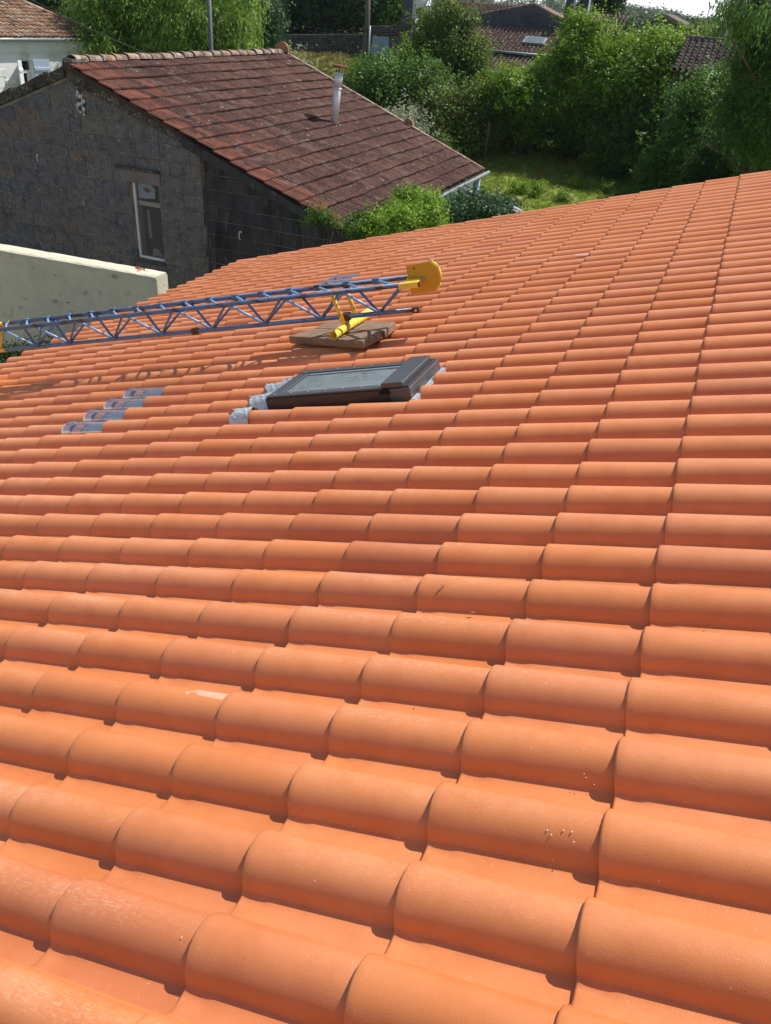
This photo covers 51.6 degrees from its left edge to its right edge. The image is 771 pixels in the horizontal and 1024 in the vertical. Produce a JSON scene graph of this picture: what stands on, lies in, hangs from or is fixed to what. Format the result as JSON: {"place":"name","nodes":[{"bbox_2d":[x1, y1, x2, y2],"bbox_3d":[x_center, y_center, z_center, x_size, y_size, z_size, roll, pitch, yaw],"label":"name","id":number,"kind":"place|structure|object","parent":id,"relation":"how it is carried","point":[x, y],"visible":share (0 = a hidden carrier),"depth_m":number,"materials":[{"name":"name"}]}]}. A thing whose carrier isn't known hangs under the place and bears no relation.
{"place":"outdoors","nodes":[
{"label":"outdoors","id":0,"kind":"place"},
{"bbox_2d":[276,21,633,212],"bbox_3d":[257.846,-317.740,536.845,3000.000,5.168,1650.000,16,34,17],"label":"ground","id":1,"kind":"structure","parent":0,"point":[535,172],"depth_m":35.55,"materials":[{"name":"green plant"}]},
{"bbox_2d":[0,328,63,362],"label":"wall foot shrub","id":2,"kind":"object","parent":1,"relation":"on","point":[4,356],"visible":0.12,"depth_m":12.61,"materials":[{"name":"green plant"}]},
{"bbox_2d":[0,0,100,92],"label":"white house","id":3,"kind":"structure","parent":1,"relation":"on","point":[33,41],"depth_m":29.99,"materials":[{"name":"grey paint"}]},
{"bbox_2d":[21,60,32,81],"bbox_3d":[-13.461,-16.233,29.963,0.090,1.320,0.510,17,35,19],"label":"window","id":4,"kind":"structure","parent":3,"relation":"in","point":[26,65],"depth_m":29.84,"materials":[{"name":"white glass"}]},
{"bbox_2d":[26,0,74,21],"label":"dark tree","id":5,"kind":"object","parent":1,"relation":"on","point":[50,3],"visible":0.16,"depth_m":40.13,"materials":[{"name":"green plant"}]},
{"bbox_2d":[48,0,276,54],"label":"bamboo clump","id":6,"kind":"object","parent":1,"relation":"on","point":[156,26],"visible":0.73,"depth_m":30.63,"materials":[{"name":"green plant"}]},
{"bbox_2d":[207,0,212,50],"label":"metal pole","id":7,"kind":"object","parent":1,"relation":"on","point":[210,31],"depth_m":27.00,"materials":[{"name":"grey metal"}]},
{"bbox_2d":[0,41,489,288],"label":"stone barn","id":8,"kind":"structure","parent":1,"relation":"on","point":[180,168],"depth_m":16.52,"materials":[{"name":"grey stone"}]},
{"bbox_2d":[33,0,143,52],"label":"overhead wire","id":9,"kind":"object","parent":8,"relation":"attached to","point":[85,26],"visible":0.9,"depth_m":24.79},
{"bbox_2d":[132,182,164,261],"bbox_3d":[-4.827,-6.060,16.633,0.890,1.720,0.280,16,34,17],"label":"window","id":10,"kind":"structure","parent":8,"relation":"in","point":[150,201],"depth_m":16.72,"materials":[{"name":"white paint"}]},
{"bbox_2d":[295,192,342,247],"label":"ivy","id":11,"kind":"object","parent":8,"relation":"attached to","point":[324,217],"visible":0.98,"depth_m":14.70,"materials":[{"name":"green plant"}]},
{"bbox_2d":[335,202,384,240],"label":"ivy","id":12,"kind":"object","parent":8,"relation":"attached to","point":[354,231],"visible":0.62,"depth_m":14.12,"materials":[{"name":"green plant"}]},
{"bbox_2d":[458,187,522,212],"bbox_3d":[1.738,-6.155,15.428,0.116,1.732,11.140,4,32,-1],"label":"gutter","id":13,"kind":"object","parent":8,"relation":"attached to","point":[516,209],"visible":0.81,"depth_m":11.61,"materials":[{"name":"white paint"}]},
{"bbox_2d":[252,0,300,48],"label":"blue green tree","id":14,"kind":"object","parent":1,"relation":"on","point":[276,16],"visible":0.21,"depth_m":34.63,"materials":[{"name":"green plant"}]},
{"bbox_2d":[274,0,295,39],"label":"dark tree","id":15,"kind":"object","parent":1,"relation":"on","point":[282,16],"visible":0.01,"depth_m":50.73,"materials":[{"name":"green plant"}]},
{"bbox_2d":[288,40,317,66],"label":"flowering shrub","id":16,"kind":"object","parent":1,"relation":"on","point":[300,53],"visible":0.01,"depth_m":29.05,"materials":[{"name":"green plant"}]},
{"bbox_2d":[279,34,361,53],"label":"rubble wall","id":17,"kind":"structure","parent":1,"relation":"on","point":[345,43],"depth_m":47.84,"materials":[{"name":"stone"}]},
{"bbox_2d":[275,46,371,86],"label":"dry grass","id":18,"kind":"structure","parent":1,"relation":"on","point":[329,56],"depth_m":46.36,"materials":[{"name":"green plant"}]},
{"bbox_2d":[280,0,386,33],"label":"dark tree","id":19,"kind":"object","parent":1,"relation":"on","point":[321,15],"visible":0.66,"depth_m":52.15,"materials":[{"name":"plant"}]},
{"bbox_2d":[332,46,370,89],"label":"bush","id":20,"kind":"object","parent":1,"relation":"on","point":[346,76],"visible":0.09,"depth_m":40.93,"materials":[{"name":"green plant"}]},
{"bbox_2d":[361,33,371,56],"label":"gate pier","id":21,"kind":"structure","parent":1,"relation":"on","point":[362,46],"depth_m":46.72,"materials":[{"name":"stone"}]},
{"bbox_2d":[364,0,370,60],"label":"utility pole","id":22,"kind":"object","parent":1,"relation":"on","point":[367,33],"visible":0.41,"depth_m":42.81,"materials":[{"name":"grey wood"}]},
{"bbox_2d":[284,24,367,32],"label":"overhead wire","id":23,"kind":"object","parent":22,"relation":"attached to","point":[324,32],"visible":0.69,"depth_m":43.01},
{"bbox_2d":[285,21,367,30],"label":"overhead wire","id":24,"kind":"object","parent":22,"relation":"attached to","point":[326,29],"visible":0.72,"depth_m":42.90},
{"bbox_2d":[344,34,415,116],"bbox_3d":[-0.535,-18.883,36.733,4.929,5.312,4.616,16,34,17],"label":"bush","id":25,"kind":"object","parent":1,"relation":"on","point":[372,88],"visible":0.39,"depth_m":35.60,"materials":[{"name":"green plant"}]},
{"bbox_2d":[363,25,406,36],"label":"rubble wall","id":26,"kind":"structure","parent":1,"relation":"on","point":[394,30],"depth_m":45.88,"materials":[{"name":"stone"}]},
{"bbox_2d":[371,0,402,25],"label":"dark tree","id":27,"kind":"object","parent":1,"relation":"on","point":[391,10],"visible":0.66,"depth_m":52.42,"materials":[{"name":"green plant"}]},
{"bbox_2d":[388,35,404,62],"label":"gate pier","id":28,"kind":"structure","parent":1,"relation":"on","point":[398,40],"depth_m":46.07,"materials":[{"name":"stone"}]},
{"bbox_2d":[371,35,388,63],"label":"garden gate","id":29,"kind":"structure","parent":28,"relation":"attached to","point":[382,40],"depth_m":46.46,"materials":[{"name":"metal"}]},
{"bbox_2d":[390,26,420,70],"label":"bush","id":30,"kind":"object","parent":1,"relation":"on","point":[401,51],"visible":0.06,"depth_m":39.89,"materials":[{"name":"green plant"}]},
{"bbox_2d":[349,179,462,236],"bbox_3d":[0.227,-3.899,15.146,1.925,4.535,3.130,3,32,-2],"label":"climbing shrub","id":31,"kind":"object","parent":1,"relation":"on","point":[409,210],"visible":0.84,"depth_m":13.52,"materials":[{"name":"green plant"}]},
{"bbox_2d":[378,88,448,140],"bbox_3d":[0.774,-13.829,30.466,3.811,4.322,3.413,16,34,17],"label":"bush","id":32,"kind":"object","parent":1,"relation":"on","point":[411,114],"visible":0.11,"depth_m":29.78,"materials":[{"name":"green plant"}]},
{"bbox_2d":[380,41,466,127],"bbox_3d":[1.641,-19.043,36.877,5.265,4.726,4.784,16,34,17],"label":"bush","id":33,"kind":"object","parent":1,"relation":"on","point":[413,71],"visible":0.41,"depth_m":35.71,"materials":[{"name":"green plant"}]},
{"bbox_2d":[395,60,467,154],"bbox_3d":[2.053,-17.880,36.332,3.974,4.730,3.497,-6,34,-16],"label":"bush","id":34,"kind":"object","parent":1,"relation":"on","point":[433,104],"visible":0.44,"depth_m":35.50,"materials":[{"name":"green plant"}]},
{"bbox_2d":[429,120,470,157],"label":"bush","id":35,"kind":"object","parent":1,"relation":"on","point":[446,143],"visible":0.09,"depth_m":32.64,"materials":[{"name":"green plant"}]},
{"bbox_2d":[397,0,504,93],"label":"plum tree","id":36,"kind":"object","parent":1,"relation":"on","point":[471,57],"visible":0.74,"depth_m":37.88,"materials":[{"name":"green plant"}]},
{"bbox_2d":[434,71,509,158],"bbox_3d":[3.784,-18.068,36.626,3.985,3.986,3.853,-20,40,-33],"label":"bush","id":37,"kind":"object","parent":1,"relation":"on","point":[472,134],"visible":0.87,"depth_m":35.96,"materials":[{"name":"green plant"}]},
{"bbox_2d":[437,177,525,224],"bbox_3d":[1.770,-5.254,17.656,2.338,4.332,4.702,7,33,4],"label":"dark shrub","id":38,"kind":"object","parent":1,"relation":"on","point":[470,207],"visible":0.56,"depth_m":15.35,"materials":[{"name":"green plant"}]},
{"bbox_2d":[483,122,490,160],"bbox_3d":[4.580,-16.715,36.232,0.170,1.803,0.120,16,34,17],"label":"fence post","id":39,"kind":"object","parent":1,"relation":"on","point":[486,143],"visible":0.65,"depth_m":36.16,"materials":[{"name":"grey wood"}]},
{"bbox_2d":[402,0,628,104],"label":"stone farmhouse","id":40,"kind":"object","parent":1,"relation":"on","point":[519,30],"visible":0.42,"depth_m":42.51,"materials":[{"name":"brown tile"}]},
{"bbox_2d":[522,36,547,44],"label":"roof window","id":41,"kind":"structure","parent":40,"relation":"in","point":[532,40],"depth_m":41.28,"materials":[{"name":"grey glass"}]},
{"bbox_2d":[503,179,528,194],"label":"grass tussock","id":42,"kind":"object","parent":1,"relation":"on","point":[515,187],"depth_m":32.70,"materials":[{"name":"green plant"}]},
{"bbox_2d":[471,48,573,155],"bbox_3d":[6.205,-18.768,36.740,5.272,4.815,5.178,-19,39,-32],"label":"leafy tree","id":43,"kind":"object","parent":1,"relation":"on","point":[509,87],"visible":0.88,"depth_m":35.49,"materials":[{"name":"green plant"}]},
{"bbox_2d":[526,177,549,198],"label":"grass tussock","id":44,"kind":"object","parent":1,"relation":"on","point":[537,186],"depth_m":32.55,"materials":[{"name":"green plant"}]},
{"bbox_2d":[488,62,601,163],"bbox_3d":[7.924,-18.475,37.348,7.078,4.436,5.561,16,34,17],"label":"leafy tree","id":45,"kind":"object","parent":1,"relation":"on","point":[570,146],"visible":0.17,"depth_m":36.21,"materials":[{"name":"green plant"}]},
{"bbox_2d":[465,138,637,210],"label":"lawn grass","id":46,"kind":"structure","parent":1,"relation":"on","point":[498,171],"depth_m":34.84,"materials":[{"name":"green plant"}]},
{"bbox_2d":[552,185,573,201],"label":"grass tussock","id":47,"kind":"object","parent":1,"relation":"on","point":[561,195],"depth_m":32.31,"materials":[{"name":"green plant"}]},
{"bbox_2d":[507,0,625,155],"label":"leafy tree","id":48,"kind":"object","parent":1,"relation":"on","point":[582,30],"visible":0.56,"depth_m":34.95,"materials":[{"name":"green plant"}]},
{"bbox_2d":[564,174,588,189],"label":"grass tussock","id":49,"kind":"object","parent":1,"relation":"on","point":[575,181],"depth_m":33.74,"materials":[{"name":"green plant"}]},
{"bbox_2d":[580,163,599,176],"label":"grass tussock","id":50,"kind":"object","parent":1,"relation":"on","point":[589,170],"depth_m":34.98,"materials":[{"name":"green plant"}]},
{"bbox_2d":[575,0,640,33],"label":"pine tree","id":51,"kind":"object","parent":1,"relation":"on","point":[617,4],"visible":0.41,"depth_m":53.83,"materials":[{"name":"green plant"}]},
{"bbox_2d":[598,179,620,193],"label":"grass tussock","id":52,"kind":"object","parent":1,"relation":"on","point":[609,188],"depth_m":33.18,"materials":[{"name":"green plant"}]},
{"bbox_2d":[563,68,674,184],"bbox_3d":[11.211,-16.068,34.012,7.506,5.507,4.904,16,34,17],"label":"leafy tree","id":53,"kind":"object","parent":1,"relation":"on","point":[616,160],"visible":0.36,"depth_m":34.01,"materials":[{"name":"green plant"}]},
{"bbox_2d":[609,9,640,38],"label":"dark tree","id":54,"kind":"object","parent":1,"relation":"on","point":[626,25],"visible":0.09,"depth_m":51.35,"materials":[{"name":"green plant"}]},
{"bbox_2d":[563,12,711,160],"bbox_3d":[11.120,-18.000,34.567,5.779,6.455,5.795,-17,38,-29],"label":"leafy tree","id":55,"kind":"object","parent":1,"relation":"on","point":[639,66],"visible":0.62,"depth_m":33.58,"materials":[{"name":"green plant"}]},
{"bbox_2d":[616,123,690,194],"bbox_3d":[10.498,-12.486,29.653,3.605,3.644,2.827,16,34,17],"label":"creeper bush","id":56,"kind":"object","parent":1,"relation":"on","point":[649,178],"visible":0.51,"depth_m":29.32,"materials":[{"name":"green plant"}]},
{"bbox_2d":[611,20,701,45],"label":"leafy tree","id":57,"kind":"object","parent":1,"relation":"on","point":[665,27],"depth_m":42.60,"materials":[{"name":"green plant"}]},
{"bbox_2d":[628,13,690,34],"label":"distant house","id":58,"kind":"structure","parent":1,"relation":"on","point":[671,19],"depth_m":64.19,"materials":[{"name":"white stone"}]},
{"bbox_2d":[636,54,735,184],"bbox_3d":[11.415,-13.121,28.849,4.508,6.013,4.476,16,34,17],"label":"leafy tree","id":59,"kind":"object","parent":1,"relation":"on","point":[697,92],"visible":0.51,"depth_m":27.82,"materials":[{"name":"green plant"}]},
{"bbox_2d":[664,10,738,37],"bbox_3d":[15.688,-21.178,38.994,5.017,6.207,3.978,16,34,17],"label":"leafy tree","id":60,"kind":"object","parent":1,"relation":"on","point":[700,28],"visible":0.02,"depth_m":37.67,"materials":[{"name":"green plant"}]},
{"bbox_2d":[662,35,746,139],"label":"outbuilding","id":61,"kind":"structure","parent":1,"relation":"on","point":[698,48],"depth_m":30.11,"materials":[{"name":"tile"}]},
{"bbox_2d":[670,87,770,185],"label":"creeper bank","id":62,"kind":"structure","parent":1,"relation":"on","point":[708,170],"depth_m":26.45,"materials":[{"name":"green plant"}]},
{"bbox_2d":[694,0,770,176],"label":"robinia tree","id":63,"kind":"object","parent":1,"relation":"on","point":[745,107],"visible":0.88,"depth_m":21.97,"materials":[{"name":"green plant"}]},
{"bbox_2d":[696,0,770,92],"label":"ash tree","id":64,"kind":"object","parent":1,"relation":"on","point":[749,21],"visible":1,"depth_m":19.49,"materials":[{"name":"green plant"}]},
{"bbox_2d":[425,0,746,17],"label":"sky","id":65,"kind":"structure","parent":0,"point":[694,7],"materials":[{"name":"white"}]},
{"bbox_2d":[627,14,711,19],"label":"overhead wire","id":66,"kind":"object","parent":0,"point":[683,19],"visible":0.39,"depth_m":73.69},
{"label":"yard","id":67,"kind":"structure","parent":0,"visible":0},
{"bbox_2d":[0,244,167,361],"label":"garden wall","id":68,"kind":"structure","parent":67,"relation":"on","point":[34,283],"depth_m":12.80,"materials":[{"name":"white concrete"}]},
{"bbox_2d":[0,171,770,1023],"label":"tiled house","id":69,"kind":"structure","parent":67,"relation":"on","point":[262,669],"depth_m":2.46,"materials":[{"name":"orange tile"}]},
{"bbox_2d":[0,260,442,352],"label":"lattice jib","id":70,"kind":"object","parent":69,"relation":"on","point":[423,277],"visible":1,"depth_m":6.13,"materials":[{"name":"blue paint"}]},
{"bbox_2d":[289,328,382,348],"bbox_3d":[-0.398,-1.295,5.960,0.869,0.058,0.537,0,28,26],"label":"plank","id":71,"kind":"object","parent":69,"relation":"on","point":[361,339],"visible":0.96,"depth_m":5.84,"materials":[{"name":"brown wood"}]},
{"bbox_2d":[229,355,445,424],"bbox_3d":[-0.322,-0.724,4.857,1.228,0.163,0.772,0,28,26],"label":"roof window","id":72,"kind":"structure","parent":69,"relation":"in","point":[395,381],"depth_m":4.80,"materials":[{"name":"grey glass"}]},
{"bbox_2d":[315,321,395,337],"bbox_3d":[-0.242,-1.397,6.097,0.749,0.055,0.504,0,28,26],"label":"plank","id":73,"kind":"object","parent":69,"relation":"on","point":[386,329],"visible":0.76,"depth_m":5.95,"materials":[{"name":"brown wood"}]},
{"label":"hill","id":74,"kind":"structure","parent":0,"visible":0},
{"bbox_2d":[424,0,721,20],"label":"hill woodland","id":75,"kind":"object","parent":74,"relation":"on","point":[562,4],"visible":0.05,"depth_m":464.87,"materials":[{"name":"green plant"}]},
{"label":"hill","id":76,"kind":"structure","parent":0,"visible":0},
{"bbox_2d":[419,0,723,36],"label":"valley woodland","id":77,"kind":"object","parent":76,"relation":"on","point":[637,20],"depth_m":202.29,"materials":[{"name":"green plant"}]}
]}

